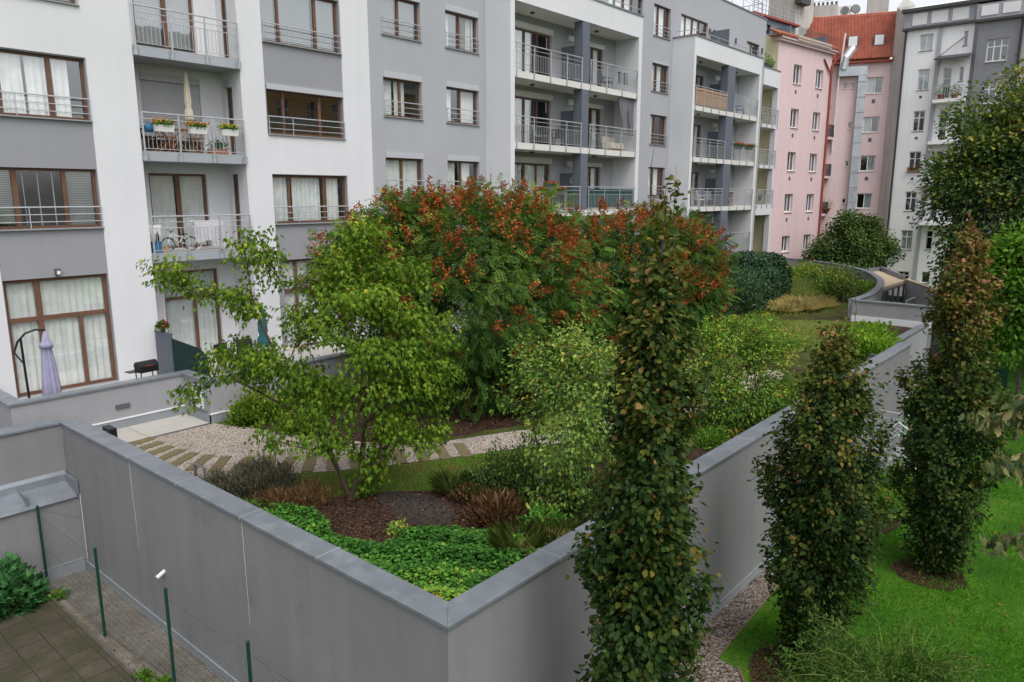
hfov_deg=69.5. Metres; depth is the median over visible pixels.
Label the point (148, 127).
watering can
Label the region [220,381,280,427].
wall shrub
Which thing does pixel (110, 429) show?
junction box
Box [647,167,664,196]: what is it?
window
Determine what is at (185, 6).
balcony door
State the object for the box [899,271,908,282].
window
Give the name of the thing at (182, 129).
folding table
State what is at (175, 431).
drain channel
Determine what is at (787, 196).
window
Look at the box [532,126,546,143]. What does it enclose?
balcony chair
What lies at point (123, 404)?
terrace wall
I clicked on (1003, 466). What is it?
rowan tree
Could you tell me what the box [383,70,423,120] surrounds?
window
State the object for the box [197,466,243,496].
lavender bush
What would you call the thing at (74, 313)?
window
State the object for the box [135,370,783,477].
gravel path
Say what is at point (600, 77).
balcony chair
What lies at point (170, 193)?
balcony door
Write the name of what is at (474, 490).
ornamental grass
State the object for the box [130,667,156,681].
weed
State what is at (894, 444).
steel stair
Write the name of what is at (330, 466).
paving slab
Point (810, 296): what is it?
garden shrub
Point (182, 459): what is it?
paving slab
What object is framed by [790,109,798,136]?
window
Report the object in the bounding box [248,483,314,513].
heath bush
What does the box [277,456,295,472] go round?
paving slab
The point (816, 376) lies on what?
meadow grass
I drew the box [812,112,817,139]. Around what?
window
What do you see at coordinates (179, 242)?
bicycle
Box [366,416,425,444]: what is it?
wall shrub
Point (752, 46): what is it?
terrace window
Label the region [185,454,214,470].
paving slab
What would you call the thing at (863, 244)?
multi stem tree
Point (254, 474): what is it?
lavender bush
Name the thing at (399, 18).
window
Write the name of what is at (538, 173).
balcony door
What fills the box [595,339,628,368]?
understorey shrub
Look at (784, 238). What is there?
window
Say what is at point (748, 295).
laurel shrub
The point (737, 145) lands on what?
flower box
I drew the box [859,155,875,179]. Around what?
window
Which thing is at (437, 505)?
grit patch
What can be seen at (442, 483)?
ornamental grass
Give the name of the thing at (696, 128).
balcony door
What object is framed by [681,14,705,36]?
terrace window
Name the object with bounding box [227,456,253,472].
paving slab
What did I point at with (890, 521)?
bark chips
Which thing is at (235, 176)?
window
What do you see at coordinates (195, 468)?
vent pipe
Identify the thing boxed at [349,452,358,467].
paving slab
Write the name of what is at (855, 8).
satellite dish
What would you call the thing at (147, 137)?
garden chair
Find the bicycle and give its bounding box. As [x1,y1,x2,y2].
[162,229,196,251]
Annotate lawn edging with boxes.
[717,480,881,681]
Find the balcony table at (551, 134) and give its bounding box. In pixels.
[543,129,556,144]
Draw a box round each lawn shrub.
[857,476,916,521]
[875,457,918,503]
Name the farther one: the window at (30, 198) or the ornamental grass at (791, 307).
the ornamental grass at (791, 307)
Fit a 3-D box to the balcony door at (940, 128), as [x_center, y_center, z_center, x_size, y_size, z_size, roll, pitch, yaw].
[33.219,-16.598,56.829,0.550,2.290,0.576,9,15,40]
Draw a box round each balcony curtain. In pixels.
[618,97,627,132]
[627,99,633,135]
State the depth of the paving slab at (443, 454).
17.13 m
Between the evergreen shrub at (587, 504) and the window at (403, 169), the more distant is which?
the window at (403, 169)
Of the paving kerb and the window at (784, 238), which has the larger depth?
the window at (784, 238)
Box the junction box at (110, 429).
[102,425,117,436]
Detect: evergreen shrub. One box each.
[457,437,560,507]
[510,462,610,522]
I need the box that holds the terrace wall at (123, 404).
[0,314,546,466]
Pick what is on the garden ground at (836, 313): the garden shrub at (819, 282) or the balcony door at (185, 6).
the garden shrub at (819, 282)
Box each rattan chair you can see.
[213,342,239,372]
[235,338,258,364]
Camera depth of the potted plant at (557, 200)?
34.24 m
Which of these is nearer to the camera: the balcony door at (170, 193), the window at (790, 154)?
the balcony door at (170, 193)
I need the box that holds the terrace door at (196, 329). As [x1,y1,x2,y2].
[163,268,221,354]
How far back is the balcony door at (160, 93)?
22.58 m
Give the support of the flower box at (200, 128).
attached to the apartment building at (332, 108)
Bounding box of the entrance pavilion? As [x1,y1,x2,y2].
[849,267,954,360]
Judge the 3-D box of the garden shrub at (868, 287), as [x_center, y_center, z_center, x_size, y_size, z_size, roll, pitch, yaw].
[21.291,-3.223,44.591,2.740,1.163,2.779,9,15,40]
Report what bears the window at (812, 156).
in the pink building at (832, 65)
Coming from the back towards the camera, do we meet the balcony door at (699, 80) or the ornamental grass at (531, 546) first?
the balcony door at (699, 80)
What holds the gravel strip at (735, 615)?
on the lawn at (731, 648)
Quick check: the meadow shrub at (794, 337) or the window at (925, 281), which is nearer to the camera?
the meadow shrub at (794, 337)
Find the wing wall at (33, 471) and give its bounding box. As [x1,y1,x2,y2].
[0,419,86,587]
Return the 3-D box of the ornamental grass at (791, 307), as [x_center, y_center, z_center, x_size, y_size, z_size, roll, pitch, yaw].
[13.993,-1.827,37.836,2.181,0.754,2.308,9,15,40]
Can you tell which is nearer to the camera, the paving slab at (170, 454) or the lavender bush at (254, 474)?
the lavender bush at (254, 474)
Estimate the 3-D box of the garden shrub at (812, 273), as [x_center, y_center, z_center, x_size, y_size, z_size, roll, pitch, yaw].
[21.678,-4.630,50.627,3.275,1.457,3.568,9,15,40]
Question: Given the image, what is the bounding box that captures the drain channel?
[127,423,210,442]
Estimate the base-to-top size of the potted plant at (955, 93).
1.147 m
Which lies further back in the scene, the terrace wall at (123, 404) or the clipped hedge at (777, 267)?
the clipped hedge at (777, 267)
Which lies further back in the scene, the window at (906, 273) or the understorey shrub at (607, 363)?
the window at (906, 273)
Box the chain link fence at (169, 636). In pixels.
[36,505,291,681]
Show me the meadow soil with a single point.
(902, 329)
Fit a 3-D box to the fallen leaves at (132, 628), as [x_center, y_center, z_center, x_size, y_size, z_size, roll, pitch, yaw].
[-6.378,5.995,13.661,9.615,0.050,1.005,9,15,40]
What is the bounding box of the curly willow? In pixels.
[764,602,1011,681]
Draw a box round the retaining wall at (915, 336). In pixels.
[866,323,928,398]
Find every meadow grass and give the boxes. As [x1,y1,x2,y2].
[576,357,867,454]
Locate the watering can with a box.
[141,121,153,131]
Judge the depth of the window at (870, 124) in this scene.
60.96 m
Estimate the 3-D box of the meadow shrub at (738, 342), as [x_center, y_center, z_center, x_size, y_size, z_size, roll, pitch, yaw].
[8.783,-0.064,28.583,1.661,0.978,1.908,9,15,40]
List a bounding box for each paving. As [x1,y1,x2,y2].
[0,588,134,681]
[117,414,207,441]
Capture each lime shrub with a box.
[830,325,895,358]
[831,320,896,344]
[841,319,904,342]
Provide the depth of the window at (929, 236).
58.79 m
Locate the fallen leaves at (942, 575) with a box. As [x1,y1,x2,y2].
[761,446,1023,677]
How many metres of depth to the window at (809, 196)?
60.91 m
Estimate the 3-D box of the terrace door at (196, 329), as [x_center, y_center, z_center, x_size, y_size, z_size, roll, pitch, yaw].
[-10.663,-0.919,24.261,0.776,2.880,1.820,9,15,40]
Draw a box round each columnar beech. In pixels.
[565,131,728,681]
[746,279,899,679]
[884,202,1023,577]
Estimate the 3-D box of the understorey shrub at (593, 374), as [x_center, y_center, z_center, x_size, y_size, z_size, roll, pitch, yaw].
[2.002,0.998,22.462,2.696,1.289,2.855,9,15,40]
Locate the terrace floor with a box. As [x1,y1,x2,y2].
[20,317,500,399]
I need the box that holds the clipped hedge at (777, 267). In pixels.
[712,250,792,304]
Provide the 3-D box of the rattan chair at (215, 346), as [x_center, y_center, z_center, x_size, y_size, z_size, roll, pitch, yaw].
[-8.574,0.519,22.287,0.603,0.851,0.542,5,12,23]
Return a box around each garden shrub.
[774,272,816,287]
[787,259,823,278]
[789,281,822,296]
[790,286,836,298]
[804,263,853,281]
[808,260,865,285]
[808,272,858,292]
[816,265,865,301]
[853,279,888,296]
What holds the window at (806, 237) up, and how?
in the pink building at (832, 65)
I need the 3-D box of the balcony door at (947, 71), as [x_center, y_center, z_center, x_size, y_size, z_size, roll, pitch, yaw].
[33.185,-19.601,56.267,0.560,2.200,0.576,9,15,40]
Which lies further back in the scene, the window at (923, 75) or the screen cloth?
the window at (923, 75)
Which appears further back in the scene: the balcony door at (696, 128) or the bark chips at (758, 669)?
the balcony door at (696, 128)
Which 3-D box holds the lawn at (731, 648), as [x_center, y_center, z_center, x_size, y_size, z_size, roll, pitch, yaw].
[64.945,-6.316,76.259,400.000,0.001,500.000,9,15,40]
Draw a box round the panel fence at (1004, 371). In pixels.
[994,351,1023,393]
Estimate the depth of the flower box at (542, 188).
32.23 m
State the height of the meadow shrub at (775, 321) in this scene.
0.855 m
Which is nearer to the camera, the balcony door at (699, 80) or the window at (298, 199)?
the window at (298, 199)
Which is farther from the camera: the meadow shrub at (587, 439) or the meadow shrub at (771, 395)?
the meadow shrub at (771, 395)
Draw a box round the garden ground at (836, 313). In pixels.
[202,275,911,589]
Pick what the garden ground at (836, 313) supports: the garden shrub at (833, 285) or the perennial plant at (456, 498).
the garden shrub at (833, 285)
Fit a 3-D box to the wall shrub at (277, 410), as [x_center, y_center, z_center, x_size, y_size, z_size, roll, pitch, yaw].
[-5.797,1.489,19.942,2.054,1.297,1.994,9,15,40]
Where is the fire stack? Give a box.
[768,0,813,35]
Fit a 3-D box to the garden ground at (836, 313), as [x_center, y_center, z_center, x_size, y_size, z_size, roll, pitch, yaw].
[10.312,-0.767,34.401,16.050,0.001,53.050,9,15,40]
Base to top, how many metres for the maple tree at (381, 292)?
5.697 m
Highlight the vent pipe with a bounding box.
[193,463,205,480]
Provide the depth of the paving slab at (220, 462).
16.49 m
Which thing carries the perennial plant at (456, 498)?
on the mulch bed at (335, 506)
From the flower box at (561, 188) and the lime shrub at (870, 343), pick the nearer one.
the lime shrub at (870, 343)
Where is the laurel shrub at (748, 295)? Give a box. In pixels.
[712,262,777,314]
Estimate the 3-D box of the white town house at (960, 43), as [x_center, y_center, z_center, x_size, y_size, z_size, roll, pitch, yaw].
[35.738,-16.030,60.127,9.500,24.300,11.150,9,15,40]
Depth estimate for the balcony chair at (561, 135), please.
34.48 m
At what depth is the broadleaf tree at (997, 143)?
34.04 m
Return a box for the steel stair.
[854,409,950,487]
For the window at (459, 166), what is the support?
in the apartment building at (332, 108)
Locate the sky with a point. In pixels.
(893, 4)
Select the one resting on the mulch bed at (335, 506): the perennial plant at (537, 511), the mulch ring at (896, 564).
the perennial plant at (537, 511)
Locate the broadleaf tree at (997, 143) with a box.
[908,55,1023,345]
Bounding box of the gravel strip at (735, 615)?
[669,439,911,681]
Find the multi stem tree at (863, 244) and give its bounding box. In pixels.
[798,208,906,269]
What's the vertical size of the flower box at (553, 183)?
0.421 m
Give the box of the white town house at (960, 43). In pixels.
[876,0,1023,295]
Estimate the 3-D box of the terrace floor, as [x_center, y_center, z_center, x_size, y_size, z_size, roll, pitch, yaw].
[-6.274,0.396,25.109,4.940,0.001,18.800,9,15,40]
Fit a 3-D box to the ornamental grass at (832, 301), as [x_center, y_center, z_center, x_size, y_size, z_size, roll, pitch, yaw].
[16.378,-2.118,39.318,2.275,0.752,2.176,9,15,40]
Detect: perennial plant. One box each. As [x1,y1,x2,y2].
[383,517,410,536]
[445,482,484,505]
[508,497,574,532]
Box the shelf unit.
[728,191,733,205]
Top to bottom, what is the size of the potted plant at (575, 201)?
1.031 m
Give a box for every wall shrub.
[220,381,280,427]
[263,381,334,422]
[270,405,330,436]
[302,372,355,411]
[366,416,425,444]
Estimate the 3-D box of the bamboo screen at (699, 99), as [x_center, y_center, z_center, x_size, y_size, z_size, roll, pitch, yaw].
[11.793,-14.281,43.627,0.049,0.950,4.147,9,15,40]
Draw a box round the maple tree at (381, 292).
[135,211,469,499]
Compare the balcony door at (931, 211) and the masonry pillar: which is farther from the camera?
the balcony door at (931, 211)
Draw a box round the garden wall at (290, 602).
[60,342,911,681]
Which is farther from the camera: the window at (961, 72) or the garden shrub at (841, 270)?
the window at (961, 72)
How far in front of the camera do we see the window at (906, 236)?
59.47 m
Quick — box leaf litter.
[276,383,560,435]
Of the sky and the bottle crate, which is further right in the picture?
the sky
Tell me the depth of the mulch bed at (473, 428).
19.72 m
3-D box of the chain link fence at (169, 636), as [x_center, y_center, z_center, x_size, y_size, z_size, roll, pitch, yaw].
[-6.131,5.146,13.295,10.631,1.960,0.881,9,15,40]
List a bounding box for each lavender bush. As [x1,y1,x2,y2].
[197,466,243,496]
[222,451,302,499]
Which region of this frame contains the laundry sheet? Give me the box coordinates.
[194,220,223,242]
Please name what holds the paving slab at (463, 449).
on the gravel path
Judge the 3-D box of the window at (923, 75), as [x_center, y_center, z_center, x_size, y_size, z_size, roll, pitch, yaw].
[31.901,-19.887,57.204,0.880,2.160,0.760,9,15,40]
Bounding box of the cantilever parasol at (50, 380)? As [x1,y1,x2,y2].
[13,329,61,397]
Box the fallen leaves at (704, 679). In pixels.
[677,441,901,680]
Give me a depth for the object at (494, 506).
13.43 m
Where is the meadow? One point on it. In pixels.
(792, 324)
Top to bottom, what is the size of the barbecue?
0.750 m
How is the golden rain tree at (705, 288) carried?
on the meadow
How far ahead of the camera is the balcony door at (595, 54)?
37.20 m
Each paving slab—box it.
[130,437,155,445]
[138,441,164,449]
[148,445,174,454]
[158,449,185,459]
[170,452,199,465]
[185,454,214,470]
[207,456,231,471]
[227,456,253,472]
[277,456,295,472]
[301,456,315,471]
[327,454,337,470]
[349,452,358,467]
[393,448,407,463]
[412,447,429,461]
[436,445,450,459]
[453,442,472,456]
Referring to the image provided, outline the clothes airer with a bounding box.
[611,72,627,90]
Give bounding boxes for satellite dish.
[851,4,859,13]
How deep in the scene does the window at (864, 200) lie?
62.02 m
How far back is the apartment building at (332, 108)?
24.85 m
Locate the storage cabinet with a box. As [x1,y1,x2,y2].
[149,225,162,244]
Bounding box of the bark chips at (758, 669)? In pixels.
[748,643,805,681]
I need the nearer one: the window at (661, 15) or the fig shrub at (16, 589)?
the fig shrub at (16, 589)
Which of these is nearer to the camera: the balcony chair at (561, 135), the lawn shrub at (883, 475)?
the lawn shrub at (883, 475)
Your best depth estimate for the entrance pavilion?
43.51 m
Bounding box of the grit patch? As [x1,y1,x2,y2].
[377,491,454,526]
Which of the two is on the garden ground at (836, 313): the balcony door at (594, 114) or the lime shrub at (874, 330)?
the lime shrub at (874, 330)
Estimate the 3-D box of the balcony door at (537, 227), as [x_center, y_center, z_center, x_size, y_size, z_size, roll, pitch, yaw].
[0.320,-4.427,34.872,0.874,2.100,3.350,9,15,40]
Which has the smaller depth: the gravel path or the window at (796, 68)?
the gravel path
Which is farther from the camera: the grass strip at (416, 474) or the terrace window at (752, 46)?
the terrace window at (752, 46)
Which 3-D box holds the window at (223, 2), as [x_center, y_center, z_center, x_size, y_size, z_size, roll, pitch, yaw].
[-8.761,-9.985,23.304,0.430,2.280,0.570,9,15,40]
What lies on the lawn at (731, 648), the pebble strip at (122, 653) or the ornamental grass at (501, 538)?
the pebble strip at (122, 653)
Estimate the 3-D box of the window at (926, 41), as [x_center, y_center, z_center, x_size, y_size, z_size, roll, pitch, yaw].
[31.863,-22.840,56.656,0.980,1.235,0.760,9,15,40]
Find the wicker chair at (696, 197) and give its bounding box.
[692,190,704,206]
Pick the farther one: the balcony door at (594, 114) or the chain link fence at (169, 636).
the balcony door at (594, 114)
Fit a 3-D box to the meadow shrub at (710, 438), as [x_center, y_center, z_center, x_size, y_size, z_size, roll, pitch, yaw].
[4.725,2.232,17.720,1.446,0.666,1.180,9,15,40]
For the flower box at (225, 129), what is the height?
0.412 m
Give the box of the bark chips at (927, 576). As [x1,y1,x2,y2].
[891,557,966,589]
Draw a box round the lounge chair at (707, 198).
[703,192,713,205]
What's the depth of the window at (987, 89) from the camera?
54.41 m
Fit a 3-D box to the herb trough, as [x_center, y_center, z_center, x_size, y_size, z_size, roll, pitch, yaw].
[-9.076,-6.016,22.738,0.435,0.510,0.979,9,15,40]
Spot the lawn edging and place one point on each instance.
(738, 667)
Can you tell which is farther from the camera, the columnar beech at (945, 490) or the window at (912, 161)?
the window at (912, 161)
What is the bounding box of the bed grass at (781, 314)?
[729,277,838,316]
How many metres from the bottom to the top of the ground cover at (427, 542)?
0.357 m
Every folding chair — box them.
[151,122,175,151]
[186,134,206,152]
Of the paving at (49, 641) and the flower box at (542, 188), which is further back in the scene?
the flower box at (542, 188)
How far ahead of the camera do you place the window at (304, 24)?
24.59 m
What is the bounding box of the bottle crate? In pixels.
[150,231,162,252]
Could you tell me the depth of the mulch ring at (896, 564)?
16.82 m
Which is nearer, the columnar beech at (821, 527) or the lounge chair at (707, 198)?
the columnar beech at (821, 527)
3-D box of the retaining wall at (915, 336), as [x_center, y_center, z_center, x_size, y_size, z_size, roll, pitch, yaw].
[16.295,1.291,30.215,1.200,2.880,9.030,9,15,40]
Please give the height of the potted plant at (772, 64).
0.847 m
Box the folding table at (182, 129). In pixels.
[161,128,189,152]
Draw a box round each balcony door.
[132,0,194,52]
[139,72,202,152]
[148,173,209,247]
[515,27,549,75]
[515,96,548,144]
[515,163,548,199]
[515,227,547,264]
[587,167,598,207]
[588,108,599,148]
[589,47,600,85]
[690,172,697,205]
[692,124,699,156]
[694,75,702,105]
[929,192,936,220]
[937,109,947,140]
[941,68,951,97]
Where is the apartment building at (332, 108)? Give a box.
[0,0,781,398]
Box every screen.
[171,338,209,375]
[695,87,726,110]
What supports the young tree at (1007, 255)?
on the lawn at (731, 648)
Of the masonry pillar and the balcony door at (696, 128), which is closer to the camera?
the masonry pillar
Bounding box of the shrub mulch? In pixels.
[673,415,763,459]
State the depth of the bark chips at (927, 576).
16.82 m
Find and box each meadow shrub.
[555,417,610,449]
[690,418,739,450]
[706,375,749,398]
[723,328,757,352]
[742,307,782,323]
[748,383,792,412]
[749,314,794,334]
[770,329,812,347]
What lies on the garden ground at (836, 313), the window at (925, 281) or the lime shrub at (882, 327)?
the lime shrub at (882, 327)
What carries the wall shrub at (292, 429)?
on the mulch bed at (473, 428)
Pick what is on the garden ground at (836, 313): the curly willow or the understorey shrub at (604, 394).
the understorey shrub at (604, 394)
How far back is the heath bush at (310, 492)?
14.23 m
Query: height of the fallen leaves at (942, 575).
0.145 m
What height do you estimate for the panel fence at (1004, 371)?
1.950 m
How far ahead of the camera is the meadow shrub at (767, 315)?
34.36 m
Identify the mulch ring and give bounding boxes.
[749,644,809,681]
[864,498,907,533]
[891,558,966,590]
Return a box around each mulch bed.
[249,374,549,441]
[305,461,620,543]
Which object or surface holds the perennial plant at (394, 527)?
on the mulch bed at (335, 506)
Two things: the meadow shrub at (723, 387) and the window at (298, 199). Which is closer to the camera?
the meadow shrub at (723, 387)
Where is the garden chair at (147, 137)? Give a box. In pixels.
[140,128,157,150]
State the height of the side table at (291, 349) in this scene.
0.630 m
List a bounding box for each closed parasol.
[184,70,199,152]
[257,305,269,349]
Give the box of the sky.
[728,0,957,58]
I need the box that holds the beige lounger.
[601,136,623,150]
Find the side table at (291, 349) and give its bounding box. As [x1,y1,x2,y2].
[282,345,311,361]
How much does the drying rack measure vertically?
0.887 m
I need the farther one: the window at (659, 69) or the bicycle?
the window at (659, 69)
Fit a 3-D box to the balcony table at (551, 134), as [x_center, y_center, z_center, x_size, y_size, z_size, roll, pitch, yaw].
[1.761,-9.255,33.705,0.660,0.734,0.660,9,15,40]
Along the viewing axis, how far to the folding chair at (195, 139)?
22.34 m
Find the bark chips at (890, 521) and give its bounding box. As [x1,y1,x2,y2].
[869,501,904,531]
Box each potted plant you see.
[154,319,169,331]
[551,195,563,209]
[560,196,572,209]
[567,189,577,209]
[764,52,772,66]
[768,59,774,67]
[823,198,834,211]
[934,84,947,98]
[946,84,962,97]
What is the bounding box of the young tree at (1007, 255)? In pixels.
[978,217,1023,440]
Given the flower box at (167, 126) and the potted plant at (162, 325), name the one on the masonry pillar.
the potted plant at (162, 325)
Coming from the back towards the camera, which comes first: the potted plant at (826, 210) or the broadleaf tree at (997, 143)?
the potted plant at (826, 210)
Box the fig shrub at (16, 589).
[0,550,52,621]
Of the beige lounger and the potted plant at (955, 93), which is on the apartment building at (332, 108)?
the beige lounger
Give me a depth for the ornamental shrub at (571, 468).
13.60 m
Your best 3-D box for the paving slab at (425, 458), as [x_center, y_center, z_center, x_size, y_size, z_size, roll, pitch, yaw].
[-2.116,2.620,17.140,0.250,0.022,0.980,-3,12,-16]
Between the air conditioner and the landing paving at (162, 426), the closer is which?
the landing paving at (162, 426)
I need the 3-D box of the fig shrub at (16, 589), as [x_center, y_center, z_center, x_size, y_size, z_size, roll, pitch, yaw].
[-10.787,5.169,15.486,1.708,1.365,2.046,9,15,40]
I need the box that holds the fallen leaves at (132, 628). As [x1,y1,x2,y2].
[59,571,214,676]
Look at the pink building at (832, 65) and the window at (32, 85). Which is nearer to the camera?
the window at (32, 85)
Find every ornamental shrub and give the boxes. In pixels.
[484,312,713,517]
[691,311,801,436]
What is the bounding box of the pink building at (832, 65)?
[753,0,896,260]
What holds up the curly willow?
on the lawn at (731, 648)
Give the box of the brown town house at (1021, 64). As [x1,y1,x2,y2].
[999,17,1023,223]
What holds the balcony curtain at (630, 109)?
hanging from the apartment building at (332, 108)
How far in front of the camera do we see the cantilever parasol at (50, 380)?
18.22 m
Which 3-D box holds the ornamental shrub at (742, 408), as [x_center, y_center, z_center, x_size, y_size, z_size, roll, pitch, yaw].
[5.934,0.826,18.506,3.191,3.207,2.184,-1,11,-5]
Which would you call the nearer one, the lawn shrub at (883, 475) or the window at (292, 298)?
the lawn shrub at (883, 475)
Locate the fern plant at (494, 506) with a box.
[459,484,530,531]
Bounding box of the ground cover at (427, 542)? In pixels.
[246,498,544,601]
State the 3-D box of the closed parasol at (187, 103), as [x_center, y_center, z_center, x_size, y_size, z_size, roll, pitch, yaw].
[-9.764,-6.902,22.299,0.480,2.420,0.480,9,15,40]
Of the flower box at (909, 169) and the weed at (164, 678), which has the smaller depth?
the weed at (164, 678)
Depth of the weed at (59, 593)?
15.93 m
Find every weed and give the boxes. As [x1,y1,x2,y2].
[46,586,71,602]
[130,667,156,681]
[149,673,171,681]
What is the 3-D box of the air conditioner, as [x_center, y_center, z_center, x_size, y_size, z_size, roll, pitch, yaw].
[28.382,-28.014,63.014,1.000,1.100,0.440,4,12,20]
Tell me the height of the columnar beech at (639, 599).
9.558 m
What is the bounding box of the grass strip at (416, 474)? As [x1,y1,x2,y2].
[238,449,554,500]
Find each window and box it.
[0,49,92,121]
[0,167,104,230]
[2,274,116,396]
[45,0,79,5]
[221,0,236,57]
[223,79,242,153]
[233,174,249,244]
[260,0,341,54]
[265,83,345,139]
[273,175,348,224]
[283,258,346,346]
[381,0,421,42]
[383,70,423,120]
[385,151,424,195]
[445,3,479,54]
[446,80,480,125]
[447,155,480,195]
[609,0,640,13]
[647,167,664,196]
[649,115,666,145]
[651,60,668,94]
[653,4,670,40]
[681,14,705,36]
[747,42,757,54]
[781,236,789,252]
[784,194,791,220]
[787,152,795,179]
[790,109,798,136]
[793,65,800,93]
[803,234,808,256]
[806,194,813,219]
[809,154,814,180]
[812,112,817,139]
[815,70,822,97]
[855,193,871,217]
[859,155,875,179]
[862,117,879,141]
[866,77,883,102]
[899,230,912,256]
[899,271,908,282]
[904,191,916,218]
[907,151,921,179]
[912,111,924,139]
[916,69,929,98]
[918,34,933,51]
[921,272,929,283]
[924,230,932,249]
[957,67,963,81]
[962,31,968,45]
[980,81,1003,104]
[984,37,1009,62]
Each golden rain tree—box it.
[289,172,628,423]
[543,196,744,353]
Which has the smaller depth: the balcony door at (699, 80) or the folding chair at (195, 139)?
the folding chair at (195, 139)
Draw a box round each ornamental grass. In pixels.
[427,466,478,495]
[454,474,517,500]
[485,515,549,554]
[513,527,570,561]
[533,511,587,546]
[763,298,807,313]
[779,293,829,311]
[801,295,839,308]
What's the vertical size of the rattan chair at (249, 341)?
0.851 m
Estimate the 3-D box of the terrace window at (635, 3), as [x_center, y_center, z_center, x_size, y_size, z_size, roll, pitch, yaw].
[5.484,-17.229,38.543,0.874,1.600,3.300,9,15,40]
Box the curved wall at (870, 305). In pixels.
[784,258,935,376]
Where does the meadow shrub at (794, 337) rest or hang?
on the meadow
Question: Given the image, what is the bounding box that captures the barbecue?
[125,359,158,378]
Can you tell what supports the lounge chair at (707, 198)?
on the apartment building at (332, 108)
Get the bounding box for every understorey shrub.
[540,375,602,414]
[557,356,611,389]
[588,381,632,411]
[592,350,625,385]
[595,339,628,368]
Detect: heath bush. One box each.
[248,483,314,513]
[272,476,341,514]
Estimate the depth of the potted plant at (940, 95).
55.53 m
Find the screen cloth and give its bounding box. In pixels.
[589,189,632,207]
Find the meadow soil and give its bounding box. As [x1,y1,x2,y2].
[827,325,909,340]
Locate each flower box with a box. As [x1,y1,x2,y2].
[152,116,175,131]
[185,120,209,134]
[217,122,240,136]
[532,185,548,194]
[543,180,559,188]
[551,185,568,194]
[732,142,745,148]
[744,143,757,149]
[907,166,917,171]
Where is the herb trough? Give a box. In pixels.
[201,137,232,153]
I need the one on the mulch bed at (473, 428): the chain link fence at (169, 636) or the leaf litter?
the leaf litter
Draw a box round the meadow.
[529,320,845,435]
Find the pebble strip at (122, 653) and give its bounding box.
[47,569,224,681]
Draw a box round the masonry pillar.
[154,330,173,373]
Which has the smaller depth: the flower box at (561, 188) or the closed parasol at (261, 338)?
the closed parasol at (261, 338)
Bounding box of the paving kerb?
[44,591,142,681]
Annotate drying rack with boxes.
[188,220,222,249]
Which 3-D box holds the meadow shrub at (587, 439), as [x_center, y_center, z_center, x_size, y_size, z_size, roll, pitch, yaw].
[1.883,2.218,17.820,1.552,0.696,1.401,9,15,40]
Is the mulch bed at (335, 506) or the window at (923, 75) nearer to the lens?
the mulch bed at (335, 506)
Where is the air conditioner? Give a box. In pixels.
[838,5,851,14]
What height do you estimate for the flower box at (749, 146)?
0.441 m
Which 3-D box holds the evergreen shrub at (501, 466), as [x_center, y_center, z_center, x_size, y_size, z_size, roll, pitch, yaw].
[-0.036,2.521,14.962,2.127,1.170,2.143,9,15,40]
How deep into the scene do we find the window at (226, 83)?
23.73 m
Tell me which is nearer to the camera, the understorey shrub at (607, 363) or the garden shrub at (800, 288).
the understorey shrub at (607, 363)
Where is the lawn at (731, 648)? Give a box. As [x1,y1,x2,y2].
[718,295,1023,681]
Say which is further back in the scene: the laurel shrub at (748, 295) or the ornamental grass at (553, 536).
the laurel shrub at (748, 295)
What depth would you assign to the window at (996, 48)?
53.75 m
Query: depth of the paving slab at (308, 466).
16.43 m
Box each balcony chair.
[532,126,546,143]
[552,128,565,145]
[599,72,612,88]
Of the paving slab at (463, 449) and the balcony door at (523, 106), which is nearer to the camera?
the paving slab at (463, 449)
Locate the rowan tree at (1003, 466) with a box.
[958,393,1023,559]
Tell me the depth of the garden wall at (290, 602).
12.12 m
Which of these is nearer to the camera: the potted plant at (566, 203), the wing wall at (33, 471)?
the wing wall at (33, 471)
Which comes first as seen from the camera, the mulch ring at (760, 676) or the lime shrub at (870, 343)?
the mulch ring at (760, 676)

